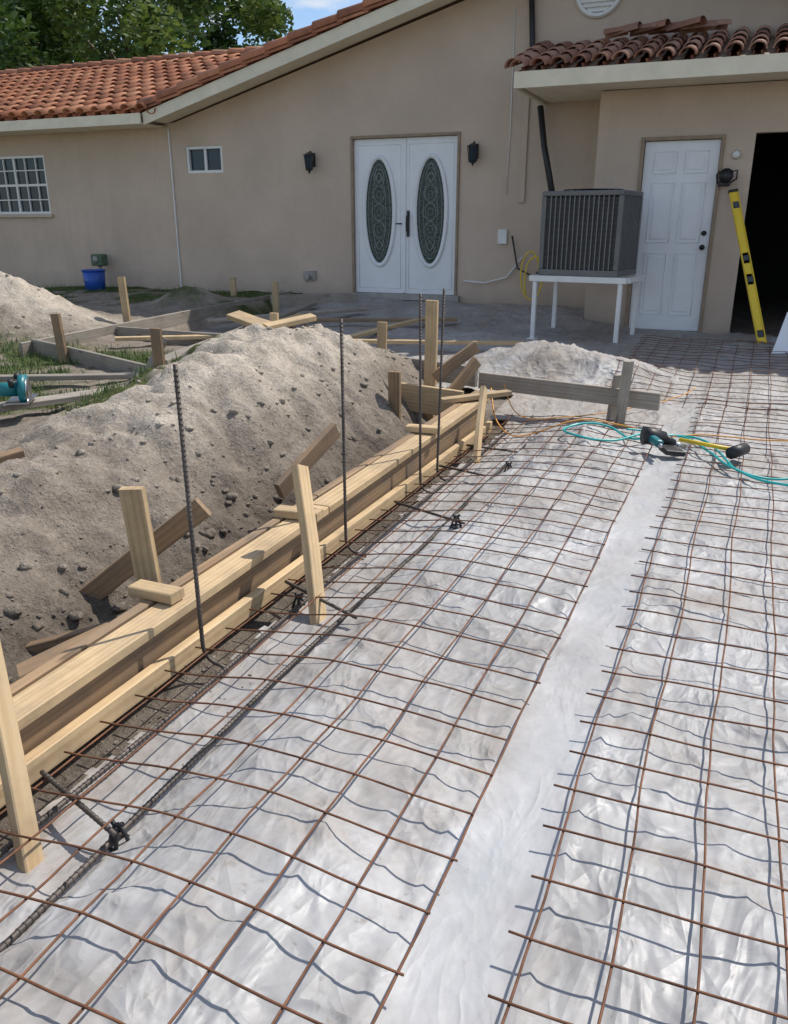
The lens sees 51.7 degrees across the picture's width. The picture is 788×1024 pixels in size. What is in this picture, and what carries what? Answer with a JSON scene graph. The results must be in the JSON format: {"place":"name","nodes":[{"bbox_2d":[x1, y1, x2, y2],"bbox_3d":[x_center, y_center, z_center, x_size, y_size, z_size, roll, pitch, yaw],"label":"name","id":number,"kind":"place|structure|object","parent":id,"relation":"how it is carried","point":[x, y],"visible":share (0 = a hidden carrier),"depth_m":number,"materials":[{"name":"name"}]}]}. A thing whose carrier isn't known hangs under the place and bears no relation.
{"place":"outdoors","nodes":[
{"label":"outdoors","id":0,"kind":"place"},
{"bbox_2d":[0,53,241,120],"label":"wing roof tiles","id":1,"kind":"object","parent":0,"point":[98,90],"visible":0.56,"depth_m":13.55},
{"bbox_2d":[0,283,281,414],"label":"grass","id":2,"kind":"structure","parent":0,"point":[13,368],"depth_m":7.03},
{"bbox_2d":[73,0,362,61],"label":"sky","id":3,"kind":"structure","parent":0,"point":[305,12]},
{"bbox_2d":[0,271,787,848],"bbox_3d":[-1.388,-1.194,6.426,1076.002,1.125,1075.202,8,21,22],"label":"ground","id":4,"kind":"structure","parent":0,"point":[222,381],"depth_m":4.30,"materials":[{"name":"sand"}]},
{"bbox_2d":[0,446,24,463],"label":"scrap lumber","id":5,"kind":"object","parent":4,"relation":"on","point":[14,453],"visible":0.9,"depth_m":3.78,"materials":[{"name":"brown wood"}]},
{"bbox_2d":[0,641,43,872],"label":"wooden stake","id":6,"kind":"object","parent":4,"relation":"on","point":[19,799],"visible":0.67,"depth_m":1.89,"materials":[{"name":"brown wood"}]},
{"bbox_2d":[50,313,68,362],"bbox_3d":[-2.899,-1.458,7.070,0.095,0.521,0.037,5,20,23],"label":"wooden stake","id":7,"kind":"object","parent":4,"relation":"on","point":[59,335],"visible":0.76,"depth_m":7.03,"materials":[{"name":"brown wood"}]},
{"bbox_2d":[16,622,107,678],"bbox_3d":[-1.081,0.490,2.713,0.310,0.092,0.091,-26,29,-22],"label":"scrap lumber","id":8,"kind":"object","parent":4,"relation":"on","point":[26,667],"visible":0.26,"depth_m":2.68,"materials":[{"name":"brown wood"}]},
{"bbox_2d":[0,386,125,411],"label":"lumber plank","id":9,"kind":"object","parent":4,"relation":"on","point":[48,400],"visible":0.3,"depth_m":5.06,"materials":[{"name":"brown wood"}]},
{"bbox_2d":[0,372,37,404],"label":"circular saw","id":10,"kind":"object","parent":9,"relation":"on","point":[19,391],"visible":1,"depth_m":4.80,"materials":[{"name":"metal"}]},
{"bbox_2d":[25,621,110,653],"bbox_3d":[-1.093,0.456,2.903,0.432,0.086,0.038,-14,20,0],"label":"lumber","id":11,"kind":"object","parent":4,"relation":"on","point":[38,646],"visible":0.26,"depth_m":2.88,"materials":[{"name":"brown wood"}]},
{"bbox_2d":[0,372,138,380],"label":"lumber plank","id":12,"kind":"object","parent":4,"relation":"on","point":[77,376],"visible":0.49,"depth_m":6.00,"materials":[{"name":"brown wood"}]},
{"bbox_2d":[81,269,105,289],"bbox_3d":[-4.701,-3.643,12.755,0.374,0.312,0.374,8,21,22],"label":"blue bucket","id":13,"kind":"object","parent":4,"relation":"on","point":[94,279],"visible":0.98,"depth_m":12.64,"materials":[{"name":"plastic"}]},
{"bbox_2d":[117,277,130,321],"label":"wooden stake","id":14,"kind":"object","parent":4,"relation":"on","point":[124,300],"visible":0.59,"depth_m":8.96,"materials":[{"name":"brown wood"}]},
{"bbox_2d":[118,486,161,602],"bbox_3d":[-0.897,0.243,2.963,0.086,0.701,0.037,-1,21,7],"label":"wooden stake","id":15,"kind":"object","parent":4,"relation":"on","point":[138,524],"visible":0.59,"depth_m":2.88,"materials":[{"name":"brown wood"}]},
{"bbox_2d":[78,497,210,599],"bbox_3d":[-0.995,0.172,3.174,0.668,0.088,0.041,-37,17,11],"label":"diagonal brace","id":16,"kind":"object","parent":4,"relation":"on","point":[119,571],"visible":0.59,"depth_m":3.15,"materials":[{"name":"brown wood"}]},
{"bbox_2d":[0,0,293,69],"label":"shade tree","id":17,"kind":"object","parent":4,"relation":"on","point":[45,30],"visible":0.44,"depth_m":20.58,"materials":[{"name":"green plant"}]},
{"bbox_2d":[149,328,165,367],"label":"wooden stake","id":18,"kind":"object","parent":4,"relation":"on","point":[157,345],"visible":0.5,"depth_m":6.05,"materials":[{"name":"brown wood"}]},
{"bbox_2d":[18,291,357,372],"bbox_3d":[-1.626,-2.043,9.077,2.227,0.400,5.771,8,21,22],"label":"formwork","id":19,"kind":"object","parent":4,"relation":"on","point":[47,345],"visible":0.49,"depth_m":8.45,"materials":[{"name":"brown wood"}]},
{"bbox_2d":[115,335,212,340],"bbox_3d":[-1.730,-1.773,8.222,2.081,0.040,0.096,-4,20,-12],"label":"lumber plank","id":20,"kind":"object","parent":19,"relation":"on","point":[148,338],"visible":0.41,"depth_m":8.08,"materials":[{"name":"brown wood"}]},
{"bbox_2d":[165,302,317,364],"bbox_3d":[-1.503,-2.030,8.832,0.143,0.041,4.948,3,20,8],"label":"lumber plank","id":21,"kind":"object","parent":4,"relation":"on","point":[285,313],"visible":0.41,"depth_m":9.48,"materials":[{"name":"brown wood"}]},
{"bbox_2d":[0,274,493,831],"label":"dirt clods","id":22,"kind":"object","parent":4,"relation":"on","point":[12,610],"visible":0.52,"depth_m":3.93,"materials":[{"name":"soil"}]},
{"bbox_2d":[226,310,270,327],"bbox_3d":[-0.998,-1.350,5.771,0.418,0.041,0.132,24,39,30],"label":"scrap lumber","id":23,"kind":"object","parent":22,"relation":"on","point":[242,318],"visible":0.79,"depth_m":5.78,"materials":[{"name":"brown wood"}]},
{"bbox_2d":[262,313,316,328],"bbox_3d":[-0.739,-1.344,5.748,0.375,0.038,0.105,-19,32,-26],"label":"scrap lumber","id":24,"kind":"object","parent":22,"relation":"on","point":[298,320],"visible":0.95,"depth_m":5.73,"materials":[{"name":"brown wood"}]},
{"bbox_2d":[0,389,511,809],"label":"timber formwork","id":25,"kind":"object","parent":4,"relation":"on","point":[70,698],"visible":0.84,"depth_m":2.79,"materials":[{"name":"brown wood"}]},
{"bbox_2d":[205,307,368,322],"bbox_3d":[-1.298,-2.465,10.144,2.140,0.039,0.145,-12,23,-27],"label":"lumber plank","id":26,"kind":"object","parent":4,"relation":"on","point":[315,312],"visible":0.64,"depth_m":10.27,"materials":[{"name":"brown wood"}]},
{"bbox_2d":[0,100,600,308],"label":"front wall","id":27,"kind":"structure","parent":4,"relation":"on","point":[263,210],"depth_m":11.87,"materials":[{"name":"paint"}]},
{"bbox_2d":[0,158,49,211],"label":"pane","id":28,"kind":"object","parent":27,"relation":"attached to","point":[32,179],"visible":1,"depth_m":13.54,"materials":[{"name":"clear glass"}]},
{"bbox_2d":[0,113,140,131],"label":"eave fascia","id":29,"kind":"structure","parent":27,"relation":"attached to","point":[82,121],"depth_m":12.08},
{"bbox_2d":[0,122,164,135],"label":"eave soffit","id":30,"kind":"structure","parent":27,"relation":"attached to","point":[83,129],"depth_m":12.40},
{"bbox_2d":[167,129,182,286],"bbox_3d":[-3.359,-4.628,12.473,0.020,2.280,0.025,8,21,22],"label":"wall conduit","id":31,"kind":"object","parent":27,"relation":"attached to","point":[174,206],"depth_m":12.45,"materials":[{"name":"white plastic"}]},
{"bbox_2d":[0,0,397,110],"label":"rake and ridge tiles","id":32,"kind":"object","parent":27,"relation":"on","point":[250,55],"visible":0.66,"depth_m":10.97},
{"bbox_2d":[190,149,220,170],"bbox_3d":[-2.786,-5.239,12.087,0.640,0.370,0.001,8,21,22],"label":"pane","id":33,"kind":"object","parent":27,"relation":"attached to","point":[198,162],"visible":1,"depth_m":12.09,"materials":[{"name":"grey glass"}]},
{"bbox_2d":[155,0,455,123],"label":"rake soffit","id":34,"kind":"structure","parent":27,"relation":"attached to","point":[331,49],"depth_m":10.83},
{"bbox_2d":[170,0,464,122],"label":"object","id":35,"kind":"structure","parent":27,"relation":"on","point":[375,36],"depth_m":10.87,"materials":[{"name":"paint"}]},
{"bbox_2d":[142,0,435,124],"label":"rake fascia","id":36,"kind":"structure","parent":35,"relation":"attached to","point":[393,10],"depth_m":10.57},
{"bbox_2d":[350,136,355,291],"bbox_3d":[-0.560,-4.151,11.445,0.035,2.070,0.125,8,21,22],"label":"jamb","id":37,"kind":"object","parent":27,"relation":"attached to","point":[353,214],"visible":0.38,"depth_m":11.38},
{"bbox_2d":[354,138,402,292],"bbox_3d":[-0.193,-4.094,11.314,0.752,2.010,0.040,8,21,22],"label":"leaf","id":38,"kind":"object","parent":37,"relation":"attached to","point":[387,274],"visible":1,"depth_m":11.33,"materials":[{"name":"white paint"}]},
{"bbox_2d":[403,138,405,292],"bbox_3d":[0.144,-4.036,11.149,0.040,1.990,0.017,8,21,22],"label":"astragal","id":39,"kind":"object","parent":27,"relation":"attached to","point":[404,215],"visible":1,"depth_m":11.13,"materials":[{"name":"white paint"}]},
{"bbox_2d":[352,132,457,139],"bbox_3d":[0.151,-5.009,10.820,1.508,0.035,0.125,8,21,22],"label":"head","id":40,"kind":"object","parent":27,"relation":"attached to","point":[406,135],"visible":0.91,"depth_m":10.76},
{"bbox_2d":[358,142,454,289],"bbox_3d":[0.145,-4.031,11.152,1.400,1.870,0.052,8,21,22],"label":"french door","id":41,"kind":"structure","parent":27,"relation":"attached to","point":[435,157],"depth_m":11.10,"materials":[{"name":"white paint"}]},
{"bbox_2d":[366,160,391,262],"bbox_3d":[-0.203,-4.157,11.267,0.420,1.360,0.001,8,21,22],"label":"oval glass","id":42,"kind":"object","parent":41,"relation":"attached to","point":[371,222],"visible":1,"depth_m":11.26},
{"bbox_2d":[368,164,389,258],"bbox_3d":[-0.205,-4.156,11.263,0.337,1.243,0.007,8,21,22],"label":"leaded came","id":43,"kind":"object","parent":41,"relation":"attached to","point":[373,192],"visible":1,"depth_m":11.27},
{"bbox_2d":[417,158,443,263],"bbox_3d":[0.494,-4.058,10.987,0.420,1.360,0.001,8,21,22],"label":"oval glass","id":44,"kind":"object","parent":41,"relation":"attached to","point":[436,220],"visible":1,"depth_m":10.98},
{"bbox_2d":[419,162,441,259],"bbox_3d":[0.493,-4.057,10.984,0.337,1.243,0.007,8,21,22],"label":"leaded came","id":45,"kind":"object","parent":41,"relation":"attached to","point":[424,193],"visible":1,"depth_m":10.98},
{"bbox_2d":[454,132,460,295],"bbox_3d":[0.862,-3.949,10.876,0.035,2.070,0.125,8,21,22],"label":"jamb","id":46,"kind":"object","parent":27,"relation":"attached to","point":[457,211],"visible":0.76,"depth_m":10.80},
{"bbox_2d":[406,135,457,294],"bbox_3d":[0.505,-3.995,11.035,0.752,2.010,0.040,8,21,22],"label":"leaf","id":47,"kind":"object","parent":46,"relation":"attached to","point":[423,278],"visible":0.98,"depth_m":11.02,"materials":[{"name":"white paint"}]},
{"bbox_2d":[174,0,787,122],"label":"gable wall","id":48,"kind":"structure","parent":27,"relation":"on","point":[460,54],"depth_m":10.26,"materials":[{"name":"paint"}]},
{"bbox_2d":[529,0,534,46],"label":"flue pipe","id":49,"kind":"object","parent":48,"relation":"attached to","point":[532,22],"visible":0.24,"depth_m":9.70,"materials":[{"name":"black metal"}]},
{"bbox_2d":[576,0,620,17],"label":"round gable vent","id":50,"kind":"object","parent":48,"relation":"attached to","point":[595,8],"visible":1,"depth_m":9.45,"materials":[{"name":"white plastic"}]},
{"bbox_2d":[518,7,529,202],"bbox_3d":[1.639,-5.011,10.086,0.080,2.200,0.026,8,21,22],"label":"corner strip","id":51,"kind":"object","parent":27,"relation":"attached to","point":[524,141],"visible":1,"depth_m":10.20,"materials":[{"name":"paint"}]},
{"bbox_2d":[273,423,339,498],"bbox_3d":[-0.441,-0.269,4.166,0.036,0.090,0.509,13,49,32],"label":"scrap lumber","id":52,"kind":"object","parent":4,"relation":"on","point":[317,449],"visible":0.88,"depth_m":4.16,"materials":[{"name":"brown wood"}]},
{"bbox_2d":[291,464,326,624],"bbox_3d":[-0.315,0.133,3.055,0.039,0.632,0.075,-13,-11,27],"label":"wooden stake","id":53,"kind":"object","parent":4,"relation":"on","point":[308,533],"visible":0.79,"depth_m":3.04,"materials":[{"name":"brown wood"}]},
{"bbox_2d":[377,322,386,348],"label":"wooden stake","id":54,"kind":"object","parent":4,"relation":"on","point":[381,335],"visible":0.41,"depth_m":7.30,"materials":[{"name":"brown wood"}]},
{"bbox_2d":[313,318,457,321],"bbox_3d":[-0.179,-2.330,9.861,1.898,0.040,0.093,1,19,5],"label":"lumber plank","id":55,"kind":"object","parent":4,"relation":"on","point":[375,319],"visible":0.78,"depth_m":9.84,"materials":[{"name":"brown wood"}]},
{"bbox_2d":[350,316,424,338],"bbox_3d":[-0.093,-2.085,9.216,0.093,0.043,2.023,12,24,29],"label":"lumber plank","id":56,"kind":"object","parent":4,"relation":"on","point":[374,330],"visible":0.62,"depth_m":9.21,"materials":[{"name":"brown wood"}]},
{"bbox_2d":[0,296,787,1023],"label":"plastic sheet","id":57,"kind":"object","parent":4,"relation":"on","point":[464,956],"visible":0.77,"depth_m":2.07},
{"bbox_2d":[108,820,129,851],"bbox_3d":[-0.642,0.750,1.892,0.060,0.075,0.060,8,21,22],"label":"rebar chair","id":58,"kind":"object","parent":57,"relation":"on","point":[117,827],"visible":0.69,"depth_m":1.88,"materials":[{"name":"plastic"}]},
{"bbox_2d":[0,430,508,857],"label":"footing rebar","id":59,"kind":"object","parent":57,"relation":"on","point":[41,820],"visible":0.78,"depth_m":2.49,"materials":[{"name":"metal"}]},
{"bbox_2d":[173,364,229,671],"bbox_3d":[-0.589,0.044,2.503,0.119,0.987,0.020,10,22,26],"label":"rebar dowel","id":60,"kind":"object","parent":59,"relation":"attached to","point":[189,505],"visible":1,"depth_m":2.51,"materials":[{"name":"metal"}]},
{"bbox_2d":[0,432,539,952],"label":"footing rebar","id":61,"kind":"object","parent":57,"relation":"on","point":[62,888],"visible":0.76,"depth_m":2.15,"materials":[{"name":"metal"}]},
{"bbox_2d":[0,413,663,1023],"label":"wire mesh","id":62,"kind":"object","parent":57,"relation":"on","point":[144,939],"visible":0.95,"depth_m":2.18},
{"bbox_2d":[40,770,116,836],"bbox_3d":[-0.766,0.698,1.958,0.348,0.019,0.015,16,25,39],"label":"cross rebar","id":63,"kind":"object","parent":62,"relation":"attached to","point":[90,813],"visible":0.94,"depth_m":1.94,"materials":[{"name":"metal"}]},
{"bbox_2d":[284,580,356,618],"bbox_3d":[-0.278,0.322,3.018,0.015,0.019,0.430,-17,26,-39],"label":"cross rebar","id":64,"kind":"object","parent":62,"relation":"attached to","point":[301,589],"visible":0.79,"depth_m":2.99,"materials":[{"name":"metal"}]},
{"bbox_2d":[339,319,366,557],"bbox_3d":[-0.170,-0.289,3.418,0.110,1.022,0.020,10,22,26],"label":"rebar dowel","id":65,"kind":"object","parent":57,"relation":"on","point":[343,432],"visible":0.98,"depth_m":3.42,"materials":[{"name":"metal"}]},
{"bbox_2d":[419,293,430,492],"bbox_3d":[0.180,-0.591,4.226,0.119,1.052,0.020,10,22,26],"label":"rebar dowel","id":66,"kind":"object","parent":57,"relation":"on","point":[420,374],"visible":0.98,"depth_m":4.22,"materials":[{"name":"metal"}]},
{"bbox_2d":[436,288,446,480],"bbox_3d":[0.287,-0.668,4.427,0.109,1.062,0.020,10,22,26],"label":"rebar dowel","id":67,"kind":"object","parent":57,"relation":"on","point":[440,385],"visible":0.98,"depth_m":4.43,"materials":[{"name":"metal"}]},
{"bbox_2d":[488,399,787,1023],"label":"wire mesh","id":68,"kind":"object","parent":57,"relation":"on","point":[697,990],"visible":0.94,"depth_m":2.12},
{"bbox_2d":[679,438,750,458],"bbox_3d":[1.895,-0.397,4.841,0.156,0.070,0.394,-16,25,-38],"label":"rubber mallet","id":69,"kind":"object","parent":68,"relation":"on","point":[738,450],"visible":1,"depth_m":4.73,"materials":[{"name":"yellow paint"}]},
{"bbox_2d":[490,388,787,441],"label":"extension cord","id":70,"kind":"object","parent":57,"relation":"on","point":[624,426],"visible":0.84,"depth_m":5.37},
{"bbox_2d":[640,426,685,456],"bbox_3d":[1.638,-0.416,4.830,0.273,0.130,0.265,5,19,-4],"label":"nail gun","id":71,"kind":"object","parent":57,"relation":"on","point":[660,439],"visible":1,"depth_m":4.85,"materials":[{"name":"plastic"}]},
{"bbox_2d":[562,422,787,480],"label":"air hose","id":72,"kind":"object","parent":57,"relation":"on","point":[638,434],"visible":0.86,"depth_m":5.01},
{"bbox_2d":[607,335,787,411],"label":"wire mesh","id":73,"kind":"object","parent":57,"relation":"on","point":[751,375],"visible":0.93,"depth_m":7.17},
{"bbox_2d":[626,428,787,485],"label":"air hose","id":74,"kind":"object","parent":57,"relation":"on","point":[732,467],"visible":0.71,"depth_m":4.52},
{"bbox_2d":[388,371,400,419],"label":"wooden stake","id":75,"kind":"object","parent":4,"relation":"on","point":[394,388],"visible":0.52,"depth_m":5.57,"materials":[{"name":"brown wood"}]},
{"bbox_2d":[348,292,459,301],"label":"sill","id":76,"kind":"structure","parent":4,"relation":"on","point":[405,296],"depth_m":11.39,"materials":[{"name":"concrete"}]},
{"bbox_2d":[424,300,438,419],"bbox_3d":[0.268,-1.087,6.008,0.095,0.930,0.038,9,22,21],"label":"wooden stake","id":77,"kind":"object","parent":4,"relation":"on","point":[431,333],"visible":0.67,"depth_m":5.93,"materials":[{"name":"brown wood"}]},
{"bbox_2d":[431,341,479,381],"bbox_3d":[0.454,-1.106,5.982,0.385,0.090,0.041,-36,23,2],"label":"wooden stake","id":78,"kind":"object","parent":77,"relation":"attached to","point":[460,358],"visible":0.95,"depth_m":5.96,"materials":[{"name":"brown wood"}]},
{"bbox_2d":[401,382,463,414],"bbox_3d":[0.018,-0.866,6.051,1.052,0.205,0.042,11,22,23],"label":"form board","id":79,"kind":"object","parent":4,"relation":"on","point":[410,395],"visible":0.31,"depth_m":5.94,"materials":[{"name":"brown wood"}]},
{"bbox_2d":[447,357,480,389],"bbox_3d":[0.482,-0.947,5.932,0.412,0.088,0.037,-51,37,-8],"label":"wooden stake","id":80,"kind":"object","parent":79,"relation":"on","point":[466,374],"visible":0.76,"depth_m":5.92,"materials":[{"name":"brown wood"}]},
{"bbox_2d":[354,339,524,344],"bbox_3d":[0.155,-1.718,8.199,2.309,0.041,0.096,2,20,5],"label":"lumber plank","id":81,"kind":"object","parent":4,"relation":"on","point":[453,342],"visible":0.49,"depth_m":8.14,"materials":[{"name":"brown wood"}]},
{"bbox_2d":[402,356,477,386],"bbox_3d":[-0.185,-1.348,7.273,2.261,0.165,0.044,17,26,38],"label":"form board","id":82,"kind":"object","parent":4,"relation":"on","point":[454,374],"visible":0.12,"depth_m":6.70,"materials":[{"name":"brown wood"}]},
{"bbox_2d":[473,385,487,463],"bbox_3d":[0.537,-0.526,5.098,0.035,0.058,0.624,-6,59,26],"label":"wooden stake","id":83,"kind":"object","parent":4,"relation":"on","point":[480,419],"visible":0.79,"depth_m":5.09,"materials":[{"name":"brown wood"}]},
{"bbox_2d":[527,274,644,342],"bbox_3d":[2.106,-2.243,8.976,1.096,0.725,0.820,11,22,27],"label":"ac stand","id":84,"kind":"object","parent":4,"relation":"on","point":[635,279],"visible":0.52,"depth_m":8.74,"materials":[{"name":"white plastic"}]},
{"bbox_2d":[538,188,643,276],"bbox_3d":[2.106,-2.996,8.709,0.870,0.862,0.680,12,23,30],"label":"air conditioner","id":85,"kind":"object","parent":84,"relation":"on","point":[594,232],"visible":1,"depth_m":8.46,"materials":[{"name":"black metal"}]},
{"bbox_2d":[606,374,620,421],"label":"wooden stake","id":86,"kind":"object","parent":4,"relation":"on","point":[611,411],"visible":0.55,"depth_m":5.71,"materials":[{"name":"grey wood"}]},
{"bbox_2d":[613,360,633,427],"bbox_3d":[1.563,-0.764,5.546,0.078,0.531,0.041,-11,25,-33],"label":"wooden stake","id":87,"kind":"object","parent":4,"relation":"on","point":[624,391],"visible":0.79,"depth_m":5.51,"materials":[{"name":"grey wood"}]},
{"bbox_2d":[478,372,660,410],"bbox_3d":[1.230,-0.875,5.847,1.340,0.121,0.043,12,23,27],"label":"form board","id":88,"kind":"object","parent":87,"relation":"attached to","point":[640,399],"visible":0.87,"depth_m":5.82,"materials":[{"name":"grey wood"}]},
{"bbox_2d":[728,188,766,343],"bbox_3d":[3.755,-2.581,8.620,0.100,1.806,0.041,-7,-8,5],"label":"spirit level","id":89,"kind":"object","parent":4,"relation":"on","point":[757,319],"visible":0.81,"depth_m":8.62,"materials":[{"name":"yellow paint"}]},
{"bbox_2d":[772,312,787,353],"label":"white panel","id":90,"kind":"object","parent":4,"relation":"on","point":[781,343],"visible":0.64,"depth_m":7.88,"materials":[{"name":"paint"}]},
{"bbox_3d":[6.877,-3.635,10.333,5.900,2.560,4.860,8,21,22],"label":"garage interior","id":91,"kind":"object","parent":4,"relation":"on","visible":0},
{"bbox_2d":[643,154,705,311],"bbox_3d":[3.171,-3.147,9.242,0.500,1.680,0.008,8,21,22],"label":"six panel door","id":92,"kind":"structure","parent":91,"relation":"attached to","point":[692,197],"depth_m":9.25,"materials":[{"name":"white paint"}]},
{"bbox_2d":[645,135,721,141],"bbox_3d":[3.175,-4.099,8.913,0.798,0.035,0.130,8,21,22],"label":"head","id":93,"kind":"object","parent":91,"relation":"attached to","point":[681,138],"visible":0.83,"depth_m":8.86},
{"bbox_3d":[3.131,-1.967,9.505,1.150,0.150,0.248,8,21,22],"label":"house step","id":94,"kind":"object","parent":4,"relation":"on","visible":0},
{"bbox_2d":[643,329,702,332],"bbox_3d":[3.166,-2.112,9.594,0.910,0.065,0.180,8,21,22],"label":"threshold","id":95,"kind":"object","parent":94,"relation":"on","point":[678,330],"visible":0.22,"depth_m":9.66,"materials":[{"name":"concrete"}]},
{"bbox_2d":[628,139,721,330],"bbox_3d":[3.181,-3.121,9.275,0.790,2.040,0.040,8,21,22],"label":"leaf","id":96,"kind":"object","parent":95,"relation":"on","point":[663,320],"visible":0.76,"depth_m":9.21,"materials":[{"name":"white paint"}]},
{"bbox_2d":[646,183,674,242],"bbox_3d":[3.021,-3.393,9.228,0.259,0.643,0.020,8,21,22],"label":"panel mould","id":97,"kind":"object","parent":96,"relation":"attached to","point":[649,215],"visible":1,"depth_m":9.23,"materials":[{"name":"white paint"}]},
{"bbox_2d":[668,253,697,314],"bbox_3d":[3.325,-2.619,9.365,0.259,0.693,0.020,8,21,22],"label":"panel mould","id":98,"kind":"object","parent":96,"relation":"attached to","point":[672,282],"visible":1,"depth_m":9.36,"materials":[{"name":"white paint"}]},
{"bbox_2d":[676,182,706,242],"bbox_3d":[3.325,-3.350,9.106,0.259,0.643,0.020,8,21,22],"label":"panel mould","id":99,"kind":"object","parent":96,"relation":"attached to","point":[701,212],"visible":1,"depth_m":9.10,"materials":[{"name":"white paint"}]},
{"bbox_2d":[584,80,787,333],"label":"garage wall","id":100,"kind":"structure","parent":0,"point":[740,115],"depth_m":8.95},
{"bbox_2d":[624,138,645,326],"bbox_3d":[2.791,-3.181,9.412,0.035,2.100,0.130,8,21,22],"label":"jamb","id":101,"kind":"object","parent":100,"relation":"attached to","point":[639,187],"visible":0.35,"depth_m":9.18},
{"bbox_2d":[521,35,787,70],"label":"awning deck","id":102,"kind":"structure","parent":100,"relation":"attached to","point":[746,51],"depth_m":8.49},
{"bbox_2d":[504,15,731,68],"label":"awning edge tiles","id":103,"kind":"object","parent":102,"relation":"on","point":[698,23],"visible":0.94,"depth_m":8.84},
{"bbox_2d":[509,23,787,70],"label":"awning tiles","id":104,"kind":"object","parent":102,"relation":"on","point":[637,49],"visible":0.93,"depth_m":8.61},
{"bbox_2d":[537,105,554,190],"bbox_3d":[1.850,-4.406,9.880,0.077,1.033,0.567,-5,20,-13],"label":"flue pipe","id":105,"kind":"object","parent":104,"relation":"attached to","point":[545,152],"visible":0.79,"depth_m":9.88,"materials":[{"name":"black metal"}]},
{"bbox_2d":[514,52,787,88],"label":"awning fascia","id":106,"kind":"structure","parent":102,"relation":"attached to","point":[727,66],"depth_m":8.20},
{"bbox_2d":[524,72,787,102],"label":"awning soffit","id":107,"kind":"structure","parent":100,"relation":"attached to","point":[584,92],"depth_m":8.73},
{"bbox_2d":[698,134,725,331],"bbox_3d":[3.560,-3.072,9.105,0.035,2.100,0.130,8,21,22],"label":"jamb","id":108,"kind":"object","parent":100,"relation":"attached to","point":[711,234],"visible":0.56,"depth_m":9.04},
{"bbox_2d":[716,168,737,186],"bbox_3d":[3.578,-3.601,8.742,0.218,0.176,0.163,8,21,22],"label":"work lamp","id":109,"kind":"object","parent":108,"relation":"attached to","point":[726,176],"visible":1,"depth_m":8.69,"materials":[{"name":"black metal"}]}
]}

